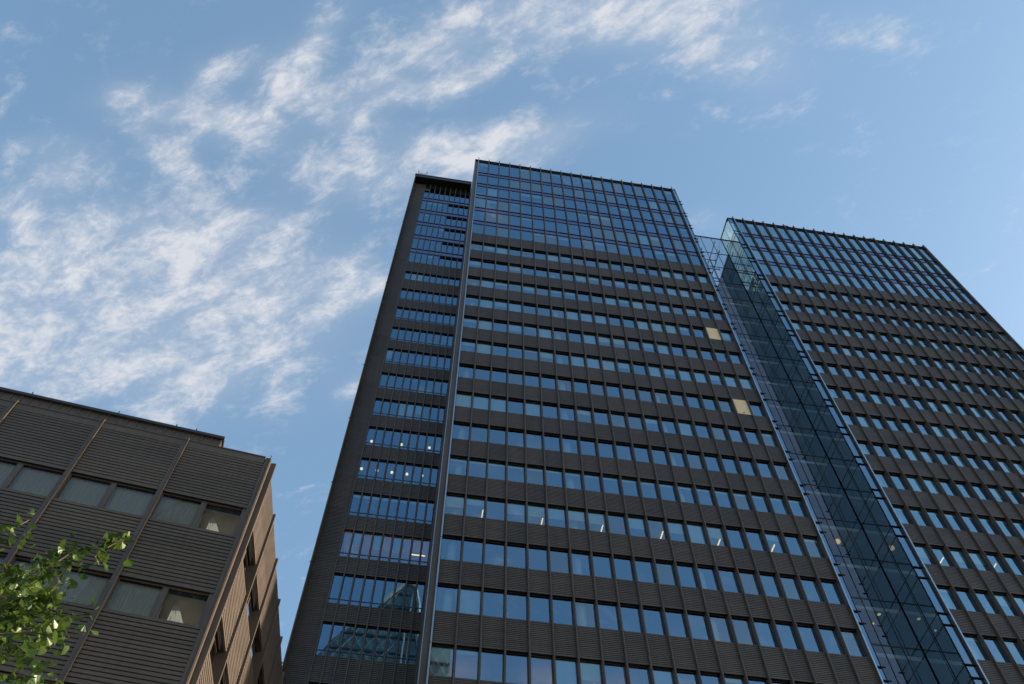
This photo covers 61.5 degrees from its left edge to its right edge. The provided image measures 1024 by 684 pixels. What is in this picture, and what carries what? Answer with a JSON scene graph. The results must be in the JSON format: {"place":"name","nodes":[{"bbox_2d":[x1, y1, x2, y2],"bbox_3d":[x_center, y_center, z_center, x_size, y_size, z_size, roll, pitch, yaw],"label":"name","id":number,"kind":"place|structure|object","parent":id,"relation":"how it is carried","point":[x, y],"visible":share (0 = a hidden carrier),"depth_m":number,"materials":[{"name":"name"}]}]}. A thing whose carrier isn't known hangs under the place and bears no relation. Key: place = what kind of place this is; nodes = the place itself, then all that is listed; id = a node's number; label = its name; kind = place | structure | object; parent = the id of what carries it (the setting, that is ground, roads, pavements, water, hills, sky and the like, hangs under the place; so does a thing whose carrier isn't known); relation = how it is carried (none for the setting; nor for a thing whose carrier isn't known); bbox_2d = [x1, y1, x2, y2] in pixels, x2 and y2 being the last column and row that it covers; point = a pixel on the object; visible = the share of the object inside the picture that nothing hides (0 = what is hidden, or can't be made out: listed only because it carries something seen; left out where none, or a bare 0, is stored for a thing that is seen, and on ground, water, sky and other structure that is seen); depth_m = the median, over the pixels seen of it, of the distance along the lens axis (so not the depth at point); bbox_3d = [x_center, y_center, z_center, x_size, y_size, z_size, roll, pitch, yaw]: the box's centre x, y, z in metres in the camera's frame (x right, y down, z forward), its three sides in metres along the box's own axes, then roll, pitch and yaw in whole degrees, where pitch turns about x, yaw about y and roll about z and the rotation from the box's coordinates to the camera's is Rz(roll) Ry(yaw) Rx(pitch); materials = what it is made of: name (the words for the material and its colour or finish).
{"place":"outdoors","nodes":[
{"label":"outdoors","id":0,"kind":"place"},
{"bbox_2d":[0,507,134,683],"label":"ginkgo tree","id":1,"kind":"object","parent":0,"point":[20,614],"visible":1,"depth_m":4.39,"materials":[{"name":"green plant"}]},
{"bbox_2d":[0,0,1023,661],"label":"sky","id":2,"kind":"structure","parent":0,"point":[203,203],"materials":[{"name":"blue"}]},
{"bbox_2d":[282,159,891,683],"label":"office tower","id":3,"kind":"structure","parent":0,"point":[564,355],"depth_m":59.62,"materials":[{"name":"brown metal"}]},
{"bbox_2d":[339,624,354,657],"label":"narrow window","id":4,"kind":"structure","parent":3,"relation":"in","point":[345,624],"depth_m":49.52,"materials":[{"name":"metal"}]},
{"bbox_2d":[349,532,362,556],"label":"narrow window","id":5,"kind":"structure","parent":3,"relation":"in","point":[357,538],"depth_m":56.39,"materials":[{"name":"glass"}]},
{"bbox_2d":[350,626,365,657],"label":"narrow window","id":6,"kind":"structure","parent":3,"relation":"in","point":[356,626],"depth_m":49.44,"materials":[{"name":"metal"}]},
{"bbox_2d":[358,494,370,515],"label":"narrow window","id":7,"kind":"structure","parent":3,"relation":"in","point":[365,497],"depth_m":59.87,"materials":[{"name":"glass"}]},
{"bbox_2d":[362,627,376,659],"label":"narrow window","id":8,"kind":"structure","parent":3,"relation":"in","point":[367,627],"depth_m":49.50,"materials":[{"name":"metal"}]},
{"bbox_2d":[368,495,379,515],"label":"narrow window","id":9,"kind":"structure","parent":3,"relation":"in","point":[373,498],"depth_m":59.92,"materials":[{"name":"glass"}]},
{"bbox_2d":[369,534,382,558],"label":"narrow window","id":10,"kind":"structure","parent":3,"relation":"in","point":[376,544],"depth_m":56.47,"materials":[{"name":"glass"}]},
{"bbox_2d":[373,628,387,659],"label":"narrow window","id":11,"kind":"structure","parent":3,"relation":"in","point":[378,628],"depth_m":49.61,"materials":[{"name":"metal"}]},
{"bbox_2d":[377,496,389,518],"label":"narrow window","id":12,"kind":"structure","parent":3,"relation":"in","point":[387,498],"depth_m":59.96,"materials":[{"name":"glass"}]},
{"bbox_2d":[382,579,395,607],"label":"narrow window","id":13,"kind":"structure","parent":3,"relation":"in","point":[387,579],"depth_m":52.81,"materials":[{"name":"glass"}]},
{"bbox_2d":[384,349,393,361],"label":"narrow window","id":14,"kind":"structure","parent":3,"relation":"in","point":[389,353],"depth_m":75.64,"materials":[{"name":"glass"}]},
{"bbox_2d":[385,629,398,661],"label":"narrow window","id":15,"kind":"structure","parent":3,"relation":"in","point":[390,629],"depth_m":49.67,"materials":[{"name":"metal"}]},
{"bbox_2d":[387,497,398,518],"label":"narrow window","id":16,"kind":"structure","parent":3,"relation":"in","point":[391,500],"depth_m":60.01,"materials":[{"name":"glass"}]},
{"bbox_2d":[390,536,401,561],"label":"narrow window","id":17,"kind":"structure","parent":3,"relation":"in","point":[396,545],"depth_m":56.62,"materials":[{"name":"glass"}]},
{"bbox_2d":[397,402,406,417],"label":"narrow window","id":18,"kind":"structure","parent":3,"relation":"in","point":[401,410],"depth_m":69.07,"materials":[{"name":"glass"}]},
{"bbox_2d":[397,498,407,520],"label":"narrow window","id":19,"kind":"structure","parent":3,"relation":"in","point":[404,500],"depth_m":60.04,"materials":[{"name":"glass"}]},
{"bbox_2d":[396,630,409,662],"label":"narrow window","id":20,"kind":"structure","parent":3,"relation":"in","point":[401,630],"depth_m":49.67,"materials":[{"name":"metal"}]},
{"bbox_2d":[405,403,414,418],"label":"narrow window","id":21,"kind":"structure","parent":3,"relation":"in","point":[410,408],"depth_m":69.10,"materials":[{"name":"glass"}]},
{"bbox_2d":[406,499,416,521],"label":"narrow window","id":22,"kind":"structure","parent":3,"relation":"in","point":[411,502],"depth_m":59.98,"materials":[{"name":"glass"}]},
{"bbox_2d":[408,632,419,664],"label":"narrow window","id":23,"kind":"structure","parent":3,"relation":"in","point":[411,632],"depth_m":49.78,"materials":[{"name":"metal"}]},
{"bbox_2d":[413,404,422,418],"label":"narrow window","id":24,"kind":"structure","parent":3,"relation":"in","point":[418,409],"depth_m":69.42,"materials":[{"name":"glass"}]},
{"bbox_2d":[416,501,426,520],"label":"narrow window","id":25,"kind":"structure","parent":3,"relation":"in","point":[421,502],"depth_m":60.20,"materials":[{"name":"glass"}]},
{"bbox_2d":[429,645,453,676],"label":"window","id":26,"kind":"structure","parent":3,"relation":"in","point":[438,654],"depth_m":44.48,"materials":[{"name":"glass"}]},
{"bbox_2d":[445,494,464,514],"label":"window","id":27,"kind":"structure","parent":3,"relation":"in","point":[451,501],"depth_m":54.40,"materials":[{"name":"glass"}]},
{"bbox_2d":[448,456,467,472],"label":"window","id":28,"kind":"structure","parent":3,"relation":"in","point":[451,459],"depth_m":57.89,"materials":[{"name":"glass"}]},
{"bbox_2d":[455,647,478,679],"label":"window","id":29,"kind":"structure","parent":3,"relation":"in","point":[462,652],"depth_m":44.82,"materials":[{"name":"glass"}]},
{"bbox_2d":[459,587,480,614],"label":"window","id":30,"kind":"structure","parent":3,"relation":"in","point":[470,600],"depth_m":47.75,"materials":[{"name":"glass"}]},
{"bbox_2d":[466,496,484,512],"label":"window","id":31,"kind":"structure","parent":3,"relation":"in","point":[476,502],"depth_m":54.66,"materials":[{"name":"glass"}]},
{"bbox_2d":[468,459,486,477],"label":"window","id":32,"kind":"structure","parent":3,"relation":"in","point":[475,462],"depth_m":58.00,"materials":[{"name":"glass"}]},
{"bbox_2d":[488,461,505,474],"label":"window","id":33,"kind":"structure","parent":3,"relation":"in","point":[491,464],"depth_m":58.10,"materials":[{"name":"glass"}]},
{"bbox_2d":[507,501,525,522],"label":"window","id":34,"kind":"structure","parent":3,"relation":"in","point":[516,509],"depth_m":54.70,"materials":[{"name":"glass"}]},
{"bbox_2d":[508,463,524,482],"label":"window","id":35,"kind":"structure","parent":3,"relation":"in","point":[509,466],"depth_m":58.19,"materials":[{"name":"glass"}]},
{"bbox_2d":[527,466,543,483],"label":"window","id":36,"kind":"structure","parent":3,"relation":"in","point":[531,469],"depth_m":58.30,"materials":[{"name":"glass"}]},
{"bbox_2d":[528,504,545,524],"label":"window","id":37,"kind":"structure","parent":3,"relation":"in","point":[533,511],"depth_m":54.78,"materials":[{"name":"glass"}]},
{"bbox_2d":[546,468,562,482],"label":"window","id":38,"kind":"structure","parent":3,"relation":"in","point":[548,471],"depth_m":58.42,"materials":[{"name":"glass"}]},
{"bbox_2d":[548,506,566,527],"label":"window","id":39,"kind":"structure","parent":3,"relation":"in","point":[558,514],"depth_m":54.89,"materials":[{"name":"glass"}]},
{"bbox_2d":[555,658,577,683],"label":"window","id":40,"kind":"structure","parent":3,"relation":"in","point":[566,671],"depth_m":44.78,"materials":[{"name":"glass"}]},
{"bbox_2d":[565,470,582,489],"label":"window","id":41,"kind":"structure","parent":3,"relation":"in","point":[566,473],"depth_m":58.52,"materials":[{"name":"glass"}]},
{"bbox_2d":[568,508,586,529],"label":"window","id":42,"kind":"structure","parent":3,"relation":"in","point":[573,515],"depth_m":55.05,"materials":[{"name":"glass"}]},
{"bbox_2d":[580,660,602,683],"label":"window","id":43,"kind":"structure","parent":3,"relation":"in","point":[589,671],"depth_m":45.03,"materials":[{"name":"glass"}]},
{"bbox_2d":[584,473,601,491],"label":"window","id":44,"kind":"structure","parent":3,"relation":"in","point":[588,476],"depth_m":58.62,"materials":[{"name":"glass"}]},
{"bbox_2d":[588,511,606,531],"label":"window","id":45,"kind":"structure","parent":3,"relation":"in","point":[594,518],"depth_m":55.12,"materials":[{"name":"glass"}]},
{"bbox_2d":[603,475,620,493],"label":"window","id":46,"kind":"structure","parent":3,"relation":"in","point":[605,478],"depth_m":58.72,"materials":[{"name":"glass"}]},
{"bbox_2d":[621,477,639,496],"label":"window","id":47,"kind":"structure","parent":3,"relation":"in","point":[623,480],"depth_m":58.83,"materials":[{"name":"glass"}]},
{"bbox_2d":[628,516,646,535],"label":"window","id":48,"kind":"structure","parent":3,"relation":"in","point":[634,523],"depth_m":55.33,"materials":[{"name":"glass"}]},
{"bbox_2d":[640,480,658,498],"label":"window","id":49,"kind":"structure","parent":3,"relation":"in","point":[645,483],"depth_m":58.93,"materials":[{"name":"glass"}]},
{"bbox_2d":[653,668,674,683],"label":"window","id":50,"kind":"structure","parent":3,"relation":"in","point":[660,677],"depth_m":45.47,"materials":[{"name":"glass"}]},
{"bbox_2d":[659,482,677,500],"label":"window","id":51,"kind":"structure","parent":3,"relation":"in","point":[661,485],"depth_m":59.04,"materials":[{"name":"glass"}]},
{"bbox_2d":[667,520,687,541],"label":"window","id":52,"kind":"structure","parent":3,"relation":"in","point":[676,528],"depth_m":55.54,"materials":[{"name":"glass"}]},
{"bbox_2d":[677,484,696,503],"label":"window","id":53,"kind":"structure","parent":3,"relation":"in","point":[679,487],"depth_m":59.13,"materials":[{"name":"glass"}]},
{"bbox_2d":[687,523,706,543],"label":"window","id":54,"kind":"structure","parent":3,"relation":"in","point":[695,532],"depth_m":55.37,"materials":[{"name":"glass"}]},
{"bbox_2d":[696,487,714,505],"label":"window","id":55,"kind":"structure","parent":3,"relation":"in","point":[702,490],"depth_m":59.25,"materials":[{"name":"glass"}]},
{"bbox_2d":[706,525,726,546],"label":"window","id":56,"kind":"structure","parent":3,"relation":"in","point":[713,532],"depth_m":55.75,"materials":[{"name":"glass"}]},
{"bbox_2d":[714,489,733,507],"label":"window","id":57,"kind":"structure","parent":3,"relation":"in","point":[718,492],"depth_m":59.34,"materials":[{"name":"glass"}]},
{"bbox_2d":[733,491,751,508],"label":"window","id":58,"kind":"structure","parent":3,"relation":"in","point":[735,494],"depth_m":59.45,"materials":[{"name":"glass"}]},
{"bbox_2d":[751,493,770,512],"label":"window","id":59,"kind":"structure","parent":3,"relation":"in","point":[753,496],"depth_m":59.56,"materials":[{"name":"glass"}]},
{"bbox_2d":[764,532,785,553],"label":"window","id":60,"kind":"structure","parent":3,"relation":"in","point":[770,537],"depth_m":56.21,"materials":[{"name":"glass"}]},
{"bbox_2d":[769,496,789,514],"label":"window","id":61,"kind":"structure","parent":3,"relation":"in","point":[775,499],"depth_m":59.66,"materials":[{"name":"glass"}]},
{"bbox_2d":[787,498,807,516],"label":"window","id":62,"kind":"structure","parent":3,"relation":"in","point":[791,501],"depth_m":59.76,"materials":[{"name":"glass"}]},
{"bbox_2d":[803,537,824,557],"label":"window","id":63,"kind":"structure","parent":3,"relation":"in","point":[812,540],"depth_m":56.54,"materials":[{"name":"glass"}]},
{"bbox_2d":[718,216,1023,683],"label":"office tower","id":64,"kind":"structure","parent":0,"point":[903,364],"depth_m":73.04,"materials":[{"name":"brown metal"}]},
{"bbox_2d":[855,414,871,426],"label":"window","id":65,"kind":"structure","parent":64,"relation":"in","point":[862,420],"depth_m":71.29,"materials":[{"name":"glass"}]},
{"bbox_2d":[869,392,884,403],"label":"window","id":66,"kind":"structure","parent":64,"relation":"in","point":[876,398],"depth_m":74.80,"materials":[{"name":"glass"}]},
{"bbox_2d":[895,354,907,363],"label":"window","id":67,"kind":"structure","parent":64,"relation":"in","point":[899,358],"depth_m":81.72,"materials":[{"name":"glass"}]},
{"bbox_2d":[898,396,913,407],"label":"window","id":68,"kind":"structure","parent":64,"relation":"in","point":[904,401],"depth_m":75.00,"materials":[{"name":"glass"}]},
{"bbox_2d":[903,447,920,460],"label":"window","id":69,"kind":"structure","parent":64,"relation":"in","point":[910,453],"depth_m":68.20,"materials":[{"name":"glass"}]},
{"bbox_2d":[906,476,924,491],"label":"window","id":70,"kind":"structure","parent":64,"relation":"in","point":[915,485],"depth_m":64.88,"materials":[{"name":"glass"}]},
{"bbox_2d":[910,376,923,385],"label":"window","id":71,"kind":"structure","parent":64,"relation":"in","point":[915,380],"depth_m":78.57,"materials":[{"name":"glass"}]},
{"bbox_2d":[913,544,935,564],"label":"window","id":72,"kind":"structure","parent":64,"relation":"in","point":[921,551],"depth_m":58.33,"materials":[{"name":"glass"}]},
{"bbox_2d":[920,450,936,462],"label":"window","id":73,"kind":"structure","parent":64,"relation":"in","point":[926,455],"depth_m":68.43,"materials":[{"name":"glass"}]},
{"bbox_2d":[922,478,941,493],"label":"window","id":74,"kind":"structure","parent":64,"relation":"in","point":[930,485],"depth_m":65.01,"materials":[{"name":"glass"}]},
{"bbox_2d":[926,400,941,410],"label":"window","id":75,"kind":"structure","parent":64,"relation":"in","point":[932,404],"depth_m":75.39,"materials":[{"name":"glass"}]},
{"bbox_2d":[930,424,946,436],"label":"window","id":76,"kind":"structure","parent":64,"relation":"in","point":[937,430],"depth_m":71.84,"materials":[{"name":"glass"}]},
{"bbox_2d":[940,402,956,413],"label":"window","id":77,"kind":"structure","parent":64,"relation":"in","point":[946,406],"depth_m":75.31,"materials":[{"name":"glass"}]},
{"bbox_2d":[937,587,960,609],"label":"window","id":78,"kind":"structure","parent":64,"relation":"in","point":[940,590],"depth_m":55.42,"materials":[{"name":"glass"}]},
{"bbox_2d":[945,426,961,438],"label":"window","id":79,"kind":"structure","parent":64,"relation":"in","point":[951,431],"depth_m":71.92,"materials":[{"name":"glass"}]},
{"bbox_2d":[951,454,967,466],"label":"window","id":80,"kind":"structure","parent":64,"relation":"in","point":[957,459],"depth_m":68.51,"materials":[{"name":"glass"}]},
{"bbox_2d":[950,549,971,568],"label":"window","id":81,"kind":"structure","parent":64,"relation":"in","point":[957,555],"depth_m":58.54,"materials":[{"name":"glass"}]},
{"bbox_2d":[963,635,989,660],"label":"window","id":82,"kind":"structure","parent":64,"relation":"in","point":[970,638],"depth_m":52.15,"materials":[{"name":"glass"}]},
{"bbox_2d":[970,406,984,417],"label":"window","id":83,"kind":"structure","parent":64,"relation":"in","point":[975,411],"depth_m":75.49,"materials":[{"name":"glass"}]},
{"bbox_2d":[967,551,990,570],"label":"window","id":84,"kind":"structure","parent":64,"relation":"in","point":[975,557],"depth_m":58.64,"materials":[{"name":"glass"}]},
{"bbox_2d":[974,430,991,442],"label":"window","id":85,"kind":"structure","parent":64,"relation":"in","point":[981,435],"depth_m":72.13,"materials":[{"name":"glass"}]},
{"bbox_2d":[984,408,998,419],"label":"window","id":86,"kind":"structure","parent":64,"relation":"in","point":[990,414],"depth_m":75.58,"materials":[{"name":"glass"}]},
{"bbox_2d":[987,486,1006,501],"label":"window","id":87,"kind":"structure","parent":64,"relation":"in","point":[994,491],"depth_m":65.57,"materials":[{"name":"glass"}]},
{"bbox_2d":[997,460,1013,472],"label":"window","id":88,"kind":"structure","parent":64,"relation":"in","point":[1002,464],"depth_m":68.83,"materials":[{"name":"glass"}]},
{"bbox_2d":[993,593,1019,616],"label":"window","id":89,"kind":"structure","parent":64,"relation":"in","point":[1002,600],"depth_m":55.50,"materials":[{"name":"glass"}]},
{"bbox_2d":[1011,461,1023,473],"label":"window","id":90,"kind":"structure","parent":64,"relation":"in","point":[1018,466],"depth_m":69.07,"materials":[{"name":"glass"}]},
{"bbox_2d":[1012,595,1023,612],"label":"window","id":91,"kind":"structure","parent":64,"relation":"in","point":[1020,601],"depth_m":55.69,"materials":[{"name":"glass"}]},
{"label":"ground","id":92,"kind":"structure","parent":0,"visible":0},
{"bbox_2d":[0,387,284,683],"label":"office block","id":93,"kind":"structure","parent":92,"relation":"on","point":[191,510],"depth_m":30.06,"materials":[{"name":"metal"}]},
{"bbox_2d":[0,458,19,486],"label":"window","id":94,"kind":"structure","parent":93,"relation":"in","point":[6,470],"depth_m":30.25,"materials":[{"name":"grey glass"}]},
{"bbox_2d":[0,673,55,683],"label":"window","id":95,"kind":"structure","parent":93,"relation":"in","point":[4,682],"depth_m":24.17,"materials":[{"name":"grey glass"}]},
{"bbox_2d":[3,557,60,591],"bbox_3d":[-15.049,7.401,26.837,1.442,1.355,0.204,14,-60,-8],"label":"window","id":96,"kind":"structure","parent":93,"relation":"in","point":[27,565],"depth_m":27.25,"materials":[{"name":"grey glass"}]},
{"bbox_2d":[5,463,63,495],"bbox_3d":[-16.617,4.908,30.030,1.442,1.401,0.204,14,-60,-8],"label":"window","id":97,"kind":"structure","parent":93,"relation":"in","point":[28,480],"depth_m":30.20,"materials":[{"name":"grey glass"}]},
{"bbox_2d":[51,567,111,606],"bbox_3d":[-13.546,7.777,27.064,1.442,1.355,0.204,14,-60,-8],"label":"window","id":98,"kind":"structure","parent":93,"relation":"in","point":[93,587],"depth_m":27.27,"materials":[{"name":"grey glass"}]},
{"bbox_2d":[55,473,112,506],"bbox_3d":[-15.045,5.303,30.269,1.442,1.401,0.204,14,-60,-8],"label":"window","id":99,"kind":"structure","parent":93,"relation":"in","point":[81,491],"depth_m":30.44,"materials":[{"name":"grey glass"}]},
{"bbox_2d":[102,483,155,515],"bbox_3d":[-13.542,5.678,30.497,1.442,1.401,0.204,14,-60,-8],"label":"window","id":100,"kind":"structure","parent":93,"relation":"in","point":[119,499],"depth_m":30.68,"materials":[{"name":"grey glass"}]},
{"bbox_2d":[104,577,164,616],"bbox_3d":[-11.975,8.171,27.304,1.442,1.355,0.204,14,-60,-8],"label":"window","id":101,"kind":"structure","parent":93,"relation":"in","point":[125,597],"depth_m":27.45,"materials":[{"name":"grey glass"}]},
{"bbox_2d":[150,493,202,525],"bbox_3d":[-11.970,6.072,30.736,1.442,1.401,0.204,14,-60,-8],"label":"window","id":102,"kind":"structure","parent":93,"relation":"in","point":[166,509],"depth_m":30.91,"materials":[{"name":"grey glass"}]},
{"bbox_2d":[155,587,209,617],"bbox_3d":[-10.455,8.491,27.498,1.442,1.355,0.070,14,-60,-8],"label":"window","id":103,"kind":"structure","parent":93,"relation":"in","point":[172,588],"depth_m":27.98,"materials":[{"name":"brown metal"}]},
{"bbox_2d":[209,636,216,653],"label":"side window","id":104,"kind":"structure","parent":93,"relation":"in","point":[214,640],"depth_m":29.33,"materials":[{"name":"grey glass"}]},
{"bbox_2d":[196,502,242,526],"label":"window","id":105,"kind":"structure","parent":93,"relation":"in","point":[209,503],"depth_m":31.44,"materials":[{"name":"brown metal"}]},
{"bbox_2d":[695,235,938,683],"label":"glass link","id":106,"kind":"object","parent":92,"relation":"on","point":[859,581],"visible":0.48,"depth_m":67.49,"materials":[{"name":"glass"}]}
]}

